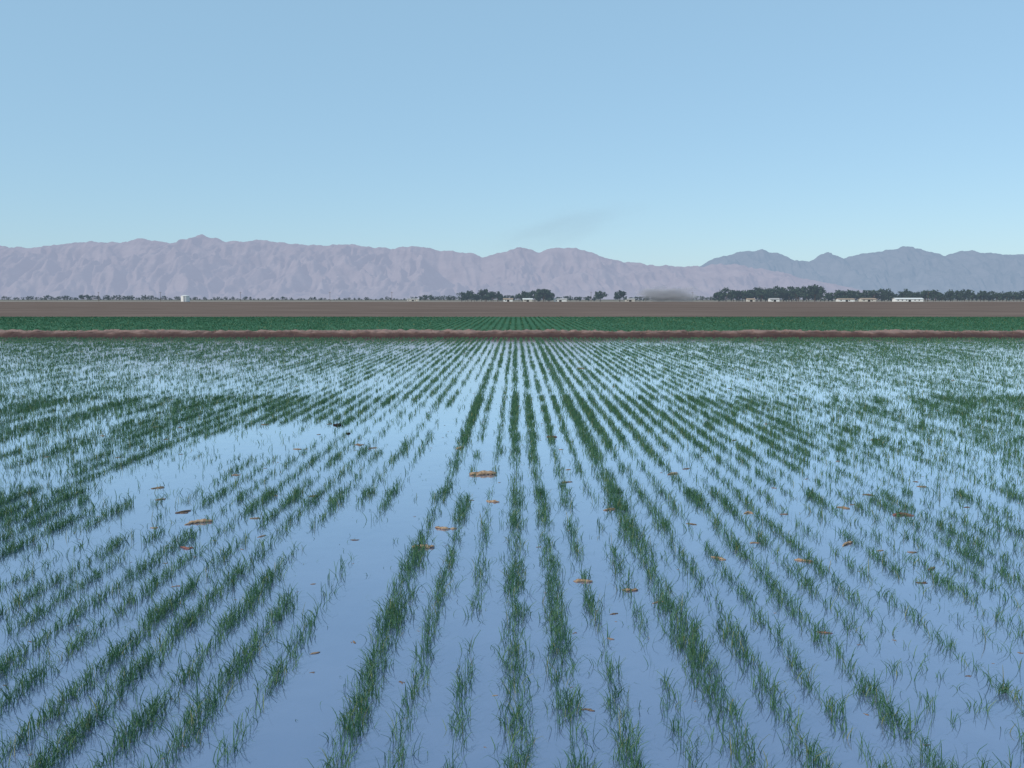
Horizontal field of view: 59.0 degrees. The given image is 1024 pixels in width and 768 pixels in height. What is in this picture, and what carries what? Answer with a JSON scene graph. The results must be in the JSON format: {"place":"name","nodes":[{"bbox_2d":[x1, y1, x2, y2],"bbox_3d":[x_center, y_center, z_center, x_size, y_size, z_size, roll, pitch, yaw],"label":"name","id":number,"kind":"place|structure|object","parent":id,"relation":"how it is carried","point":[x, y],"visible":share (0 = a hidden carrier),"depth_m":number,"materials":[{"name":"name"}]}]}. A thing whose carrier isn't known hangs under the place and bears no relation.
{"place":"outdoors","nodes":[
{"label":"outdoors","id":0,"kind":"place"},
{"bbox_2d":[0,234,966,299],"bbox_3d":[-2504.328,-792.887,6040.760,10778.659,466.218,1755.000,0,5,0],"label":"mountain range","id":1,"kind":"structure","parent":0,"point":[200,266],"depth_m":5807.98,"materials":[{"name":"stone"}]},
{"bbox_2d":[0,338,1023,767],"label":"flood water","id":2,"kind":"structure","parent":0,"point":[294,718],"depth_m":8.13,"materials":[{"name":"blue liquid"}]},
{"bbox_2d":[184,519,212,524],"bbox_3d":[-3.361,1.468,9.697,0.293,0.048,0.108,-3,6,-28],"label":"corn husk","id":3,"kind":"object","parent":2,"relation":"on","point":[200,520],"visible":0.99,"depth_m":9.69,"materials":[{"name":"beige plant"}]},
{"bbox_2d":[412,544,434,547],"bbox_3d":[-0.857,1.561,8.722,0.227,0.043,0.065,1,5,7],"label":"corn husk","id":4,"kind":"object","parent":2,"relation":"on","point":[430,546],"visible":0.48,"depth_m":8.71,"materials":[{"name":"beige plant"}]},
{"bbox_2d":[435,526,456,528],"bbox_3d":[-0.694,1.497,9.435,0.239,0.032,0.072,1,5,10],"label":"corn husk","id":5,"kind":"object","parent":2,"relation":"on","point":[438,527],"visible":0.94,"depth_m":9.42,"materials":[{"name":"beige plant"}]},
{"bbox_2d":[469,470,495,474],"bbox_3d":[-0.392,1.213,12.359,0.378,0.070,0.149,0,5,0],"label":"corn husk","id":6,"kind":"object","parent":2,"relation":"on","point":[485,472],"visible":0.93,"depth_m":12.33,"materials":[{"name":"beige plant"}]},
{"bbox_2d":[0,336,1023,767],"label":"flooded crop seedlings","id":7,"kind":"object","parent":2,"relation":"on","point":[188,618],"visible":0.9,"depth_m":10.02,"materials":[{"name":"green plant"}]},
{"bbox_2d":[5,352,1020,767],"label":"floating crop residue","id":8,"kind":"object","parent":2,"relation":"on","point":[539,546],"visible":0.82,"depth_m":10.12},
{"bbox_2d":[574,579,592,581],"bbox_3d":[0.602,1.662,7.680,0.165,0.028,0.064,0,5,0],"label":"corn husk","id":9,"kind":"object","parent":2,"relation":"on","point":[579,580],"visible":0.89,"depth_m":7.66,"materials":[{"name":"beige plant"}]},
{"bbox_2d":[0,302,1023,316],"bbox_3d":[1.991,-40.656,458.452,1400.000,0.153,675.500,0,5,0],"label":"ploughed field","id":10,"kind":"structure","parent":0,"point":[516,309],"depth_m":200.76,"materials":[{"name":"soil"}]},
{"bbox_2d":[0,329,1023,337],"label":"earth berm","id":11,"kind":"structure","parent":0,"point":[377,333],"depth_m":56.55,"materials":[{"name":"soil"}]},
{"bbox_2d":[6,329,1013,336],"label":"berm straw","id":12,"kind":"object","parent":11,"relation":"on","point":[539,330],"visible":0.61,"depth_m":57.02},
{"bbox_2d":[0,316,1023,331],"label":"green field","id":13,"kind":"structure","parent":0,"point":[518,323],"depth_m":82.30,"materials":[{"name":"plant"}]},
{"bbox_2d":[0,301,1023,301],"bbox_3d":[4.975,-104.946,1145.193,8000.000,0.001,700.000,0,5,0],"label":"stubble field","id":14,"kind":"structure","parent":0,"point":[477,301],"depth_m":903.16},
{"bbox_2d":[181,295,189,301],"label":"water tank","id":15,"kind":"object","parent":14,"relation":"on","point":[185,298],"visible":1,"depth_m":794.92,"materials":[{"name":"white metal"}]},
{"bbox_2d":[476,289,492,301],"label":"tree","id":16,"kind":"object","parent":14,"relation":"on","point":[482,293],"visible":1,"depth_m":874.20,"materials":[{"name":"green plant"}]},
{"bbox_2d":[535,289,552,301],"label":"tree","id":17,"kind":"object","parent":14,"relation":"on","point":[544,293],"visible":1,"depth_m":873.85,"materials":[{"name":"green plant"}]},
{"bbox_2d":[594,291,606,301],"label":"tree","id":18,"kind":"object","parent":14,"relation":"on","point":[600,296],"visible":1,"depth_m":874.07,"materials":[{"name":"green plant"}]},
{"bbox_2d":[614,290,626,301],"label":"tree","id":19,"kind":"object","parent":14,"relation":"on","point":[620,295],"visible":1,"depth_m":874.47,"materials":[{"name":"green plant"}]},
{"bbox_2d":[456,285,1023,301],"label":"distant tree line","id":20,"kind":"object","parent":14,"relation":"on","point":[760,293],"visible":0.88,"depth_m":950.30,"materials":[{"name":"green plant"}]},
{"bbox_2d":[804,284,825,301],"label":"tree","id":21,"kind":"object","parent":14,"relation":"on","point":[814,290],"visible":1,"depth_m":871.85,"materials":[{"name":"green plant"}]},
{"bbox_2d":[0,299,1023,300],"bbox_3d":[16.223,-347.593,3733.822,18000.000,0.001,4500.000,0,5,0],"label":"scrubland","id":22,"kind":"structure","parent":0,"point":[438,300],"depth_m":1536.46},
{"bbox_2d":[0,0,1023,266],"label":"sky","id":23,"kind":"structure","parent":0,"point":[683,133],"materials":[{"name":"blue"}]},
{"bbox_2d":[522,298,532,301],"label":"farm shed","id":24,"kind":"structure","parent":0,"point":[527,299],"depth_m":866.30,"materials":[{"name":"white paint"}]},
{"bbox_2d":[625,298,634,301],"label":"farm shed","id":25,"kind":"structure","parent":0,"point":[630,300],"depth_m":895.74,"materials":[{"name":"metal"}]},
{"bbox_2d":[768,299,779,301],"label":"walls","id":26,"kind":"structure","parent":0,"point":[770,300],"depth_m":865.27,"materials":[{"name":"white paint"}]},
{"bbox_2d":[836,298,854,301],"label":"farm shed","id":27,"kind":"structure","parent":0,"point":[845,299],"depth_m":874.97,"materials":[{"name":"white paint"}]},
{"bbox_2d":[699,246,1023,298],"bbox_3d":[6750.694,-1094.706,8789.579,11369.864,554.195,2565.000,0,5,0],"label":"mountain range","id":28,"kind":"structure","parent":0,"point":[911,269],"depth_m":8739.42,"materials":[{"name":"stone"}]},
{"bbox_2d":[858,298,875,301],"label":"farm shed","id":29,"kind":"structure","parent":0,"point":[867,300],"depth_m":884.83,"materials":[{"name":"white metal"}]},
{"bbox_2d":[892,298,922,301],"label":"farm shed","id":30,"kind":"structure","parent":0,"point":[907,299],"depth_m":864.75,"materials":[{"name":"white paint"}]},
{"label":"ground","id":31,"kind":"structure","parent":0,"visible":0},
{"bbox_2d":[1,294,1013,300],"bbox_3d":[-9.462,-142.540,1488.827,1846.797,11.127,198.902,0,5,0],"label":"distant scrub line","id":32,"kind":"object","parent":31,"relation":"on","point":[88,297],"visible":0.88,"depth_m":1518.41,"materials":[{"name":"green plant"}]}
]}

